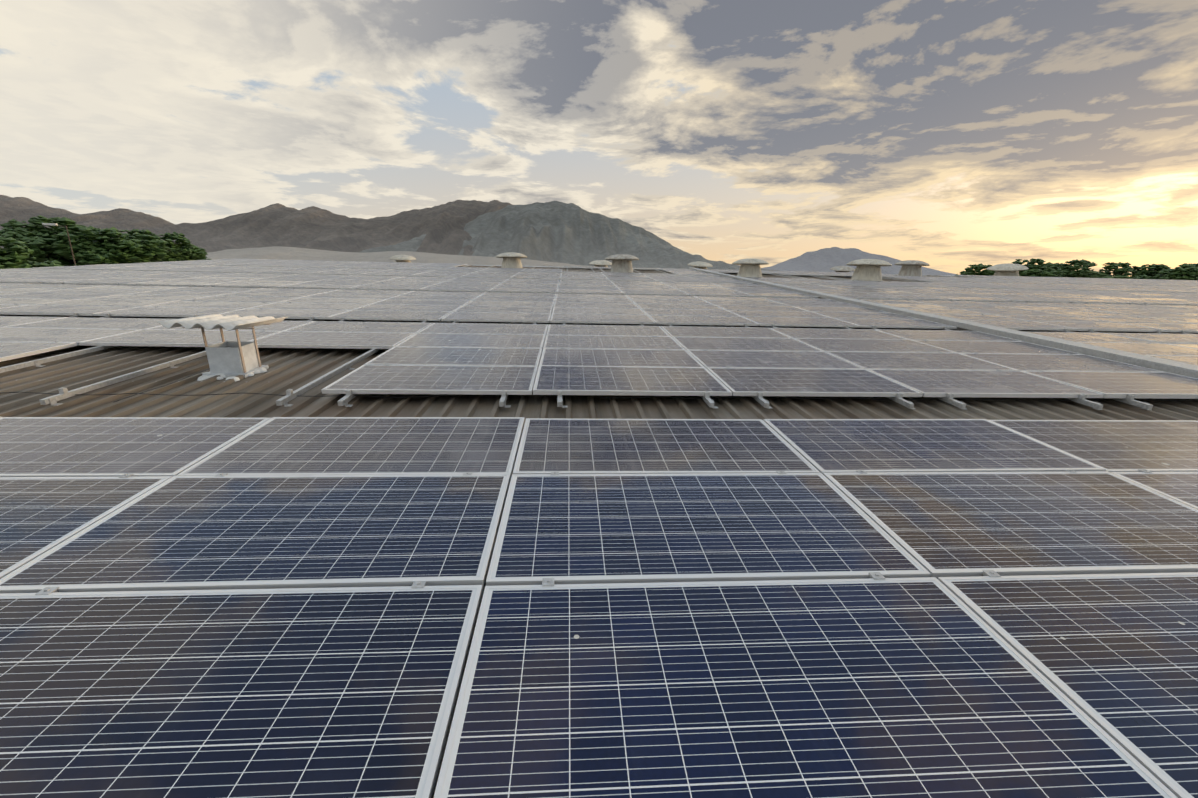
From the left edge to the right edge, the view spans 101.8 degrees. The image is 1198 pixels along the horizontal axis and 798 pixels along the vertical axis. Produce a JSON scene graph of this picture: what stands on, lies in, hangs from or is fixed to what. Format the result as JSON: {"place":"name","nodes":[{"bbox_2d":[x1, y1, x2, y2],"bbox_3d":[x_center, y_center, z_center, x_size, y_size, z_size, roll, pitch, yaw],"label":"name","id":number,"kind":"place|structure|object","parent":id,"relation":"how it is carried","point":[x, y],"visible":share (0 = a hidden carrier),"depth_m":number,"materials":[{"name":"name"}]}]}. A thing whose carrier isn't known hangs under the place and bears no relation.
{"place":"outdoors","nodes":[
{"label":"outdoors","id":0,"kind":"place"},
{"bbox_2d":[0,195,511,255],"bbox_3d":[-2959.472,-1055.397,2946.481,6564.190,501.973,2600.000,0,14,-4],"label":"mountain range","id":1,"kind":"structure","parent":0,"point":[441,226],"depth_m":2851.99,"materials":[{"name":"grey stone"}]},
{"bbox_2d":[206,246,593,268],"bbox_3d":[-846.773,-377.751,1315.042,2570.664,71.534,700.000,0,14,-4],"label":"foothills","id":2,"kind":"object","parent":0,"point":[283,253],"depth_m":1309.93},
{"bbox_2d":[359,201,777,270],"bbox_3d":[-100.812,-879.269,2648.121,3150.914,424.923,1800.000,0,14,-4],"label":"mountain","id":3,"kind":"structure","parent":0,"point":[561,232],"depth_m":2357.46,"materials":[{"name":"grey stone"}]},
{"bbox_2d":[0,0,1197,275],"label":"sky","id":4,"kind":"structure","parent":0,"point":[950,136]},
{"bbox_2d":[761,247,959,275],"bbox_3d":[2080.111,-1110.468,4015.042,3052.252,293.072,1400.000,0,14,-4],"label":"mountain","id":5,"kind":"structure","parent":0,"point":[824,260],"depth_m":3965.26,"materials":[{"name":"grey stone"}]},
{"label":"ground","id":6,"kind":"structure","parent":0,"visible":0},
{"bbox_2d":[0,237,61,268],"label":"tree","id":7,"kind":"object","parent":6,"relation":"on","point":[14,254],"visible":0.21,"depth_m":38.77,"materials":[{"name":"green plant"}]},
{"bbox_2d":[0,215,107,265],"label":"tree","id":8,"kind":"object","parent":6,"relation":"on","point":[35,235],"visible":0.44,"depth_m":50.19,"materials":[{"name":"green plant"}]},
{"bbox_2d":[42,223,75,265],"bbox_3d":[-43.772,-8.608,40.432,1.420,11.300,0.260,-5,15,-23],"label":"street light","id":9,"kind":"object","parent":6,"relation":"on","point":[50,224],"visible":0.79,"depth_m":39.41,"materials":[{"name":"white paint"}]},
{"bbox_2d":[51,226,171,265],"bbox_3d":[-53.086,-12.621,53.742,8.537,12.192,8.242,0,14,-4],"label":"tree","id":10,"kind":"object","parent":6,"relation":"on","point":[89,248],"visible":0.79,"depth_m":51.07,"materials":[{"name":"green plant"}]},
{"bbox_2d":[118,229,194,261],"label":"tree","id":11,"kind":"object","parent":6,"relation":"on","point":[169,238],"visible":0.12,"depth_m":66.12,"materials":[{"name":"green plant"}]},
{"bbox_2d":[168,246,204,260],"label":"tree","id":12,"kind":"object","parent":6,"relation":"on","point":[197,254],"visible":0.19,"depth_m":72.65,"materials":[{"name":"green plant"}]},
{"bbox_2d":[196,248,211,259],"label":"tree","id":13,"kind":"object","parent":6,"relation":"on","point":[204,250],"visible":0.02,"depth_m":88.60,"materials":[{"name":"green plant"}]},
{"bbox_2d":[956,263,994,275],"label":"tree","id":14,"kind":"object","parent":6,"relation":"on","point":[978,268],"visible":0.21,"depth_m":83.88,"materials":[{"name":"green plant"}]},
{"bbox_2d":[1012,258,1063,276],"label":"tree","id":15,"kind":"object","parent":6,"relation":"on","point":[1035,270],"visible":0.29,"depth_m":72.13,"materials":[{"name":"green plant"}]},
{"bbox_2d":[1041,262,1069,269],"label":"tree","id":16,"kind":"object","parent":6,"relation":"on","point":[1048,264],"visible":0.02,"depth_m":87.44,"materials":[{"name":"green plant"}]},
{"bbox_2d":[1050,259,1113,277],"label":"tree","id":17,"kind":"object","parent":6,"relation":"on","point":[1083,265],"visible":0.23,"depth_m":74.16,"materials":[{"name":"green plant"}]},
{"bbox_2d":[1090,262,1150,278],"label":"tree","id":18,"kind":"object","parent":6,"relation":"on","point":[1111,266],"visible":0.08,"depth_m":78.86,"materials":[{"name":"green plant"}]},
{"bbox_2d":[1118,264,1178,278],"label":"tree","id":19,"kind":"object","parent":6,"relation":"on","point":[1152,270],"visible":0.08,"depth_m":83.53,"materials":[{"name":"green plant"}]},
{"bbox_2d":[1152,263,1197,279],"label":"tree","id":20,"kind":"object","parent":6,"relation":"on","point":[1186,271],"visible":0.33,"depth_m":76.14,"materials":[{"name":"green plant"}]},
{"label":"factory walls","id":21,"kind":"object","parent":6,"relation":"on","visible":0},
{"bbox_2d":[0,265,1197,797],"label":"roof sheet","id":22,"kind":"object","parent":21,"relation":"on","point":[294,369],"visible":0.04,"depth_m":4.85,"materials":[{"name":"metal"}]},
{"bbox_2d":[156,314,286,381],"bbox_3d":[-4.150,-0.621,5.518,0.800,0.644,0.923,0,18,-4],"label":"chimney box with cover","id":23,"kind":"object","parent":22,"relation":"on","point":[227,360],"visible":0.96,"depth_m":5.37,"materials":[{"name":"metal"}]},
{"bbox_2d":[0,288,1189,401],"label":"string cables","id":24,"kind":"object","parent":22,"relation":"on","point":[596,395],"visible":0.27,"depth_m":4.86,"materials":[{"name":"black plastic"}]},
{"bbox_2d":[0,265,1195,594],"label":"mounting rails","id":25,"kind":"object","parent":22,"relation":"on","point":[348,397],"visible":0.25,"depth_m":4.99,"materials":[{"name":"silver metal"}]},
{"bbox_2d":[0,259,1197,797],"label":"solar panels","id":26,"kind":"object","parent":22,"relation":"on","point":[714,611],"visible":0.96,"depth_m":2.23,"materials":[{"name":"glass"}]},
{"bbox_2d":[389,252,1028,280],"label":"roof vents","id":27,"kind":"object","parent":22,"relation":"on","point":[867,270],"visible":0.92,"depth_m":27.25,"materials":[{"name":"white metal"}]},
{"bbox_2d":[466,265,953,275],"bbox_3d":[25.009,-8.252,32.731,96.300,0.055,0.641,0,14,-4],"label":"ridge cap","id":28,"kind":"object","parent":22,"relation":"on","point":[647,269],"visible":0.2,"depth_m":30.85,"materials":[{"name":"grey metal"}]},
{"bbox_2d":[689,268,1197,377],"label":"cable tray","id":29,"kind":"object","parent":22,"relation":"on","point":[1171,366],"visible":0.88,"depth_m":8.27,"materials":[{"name":"grey metal"}]}
]}

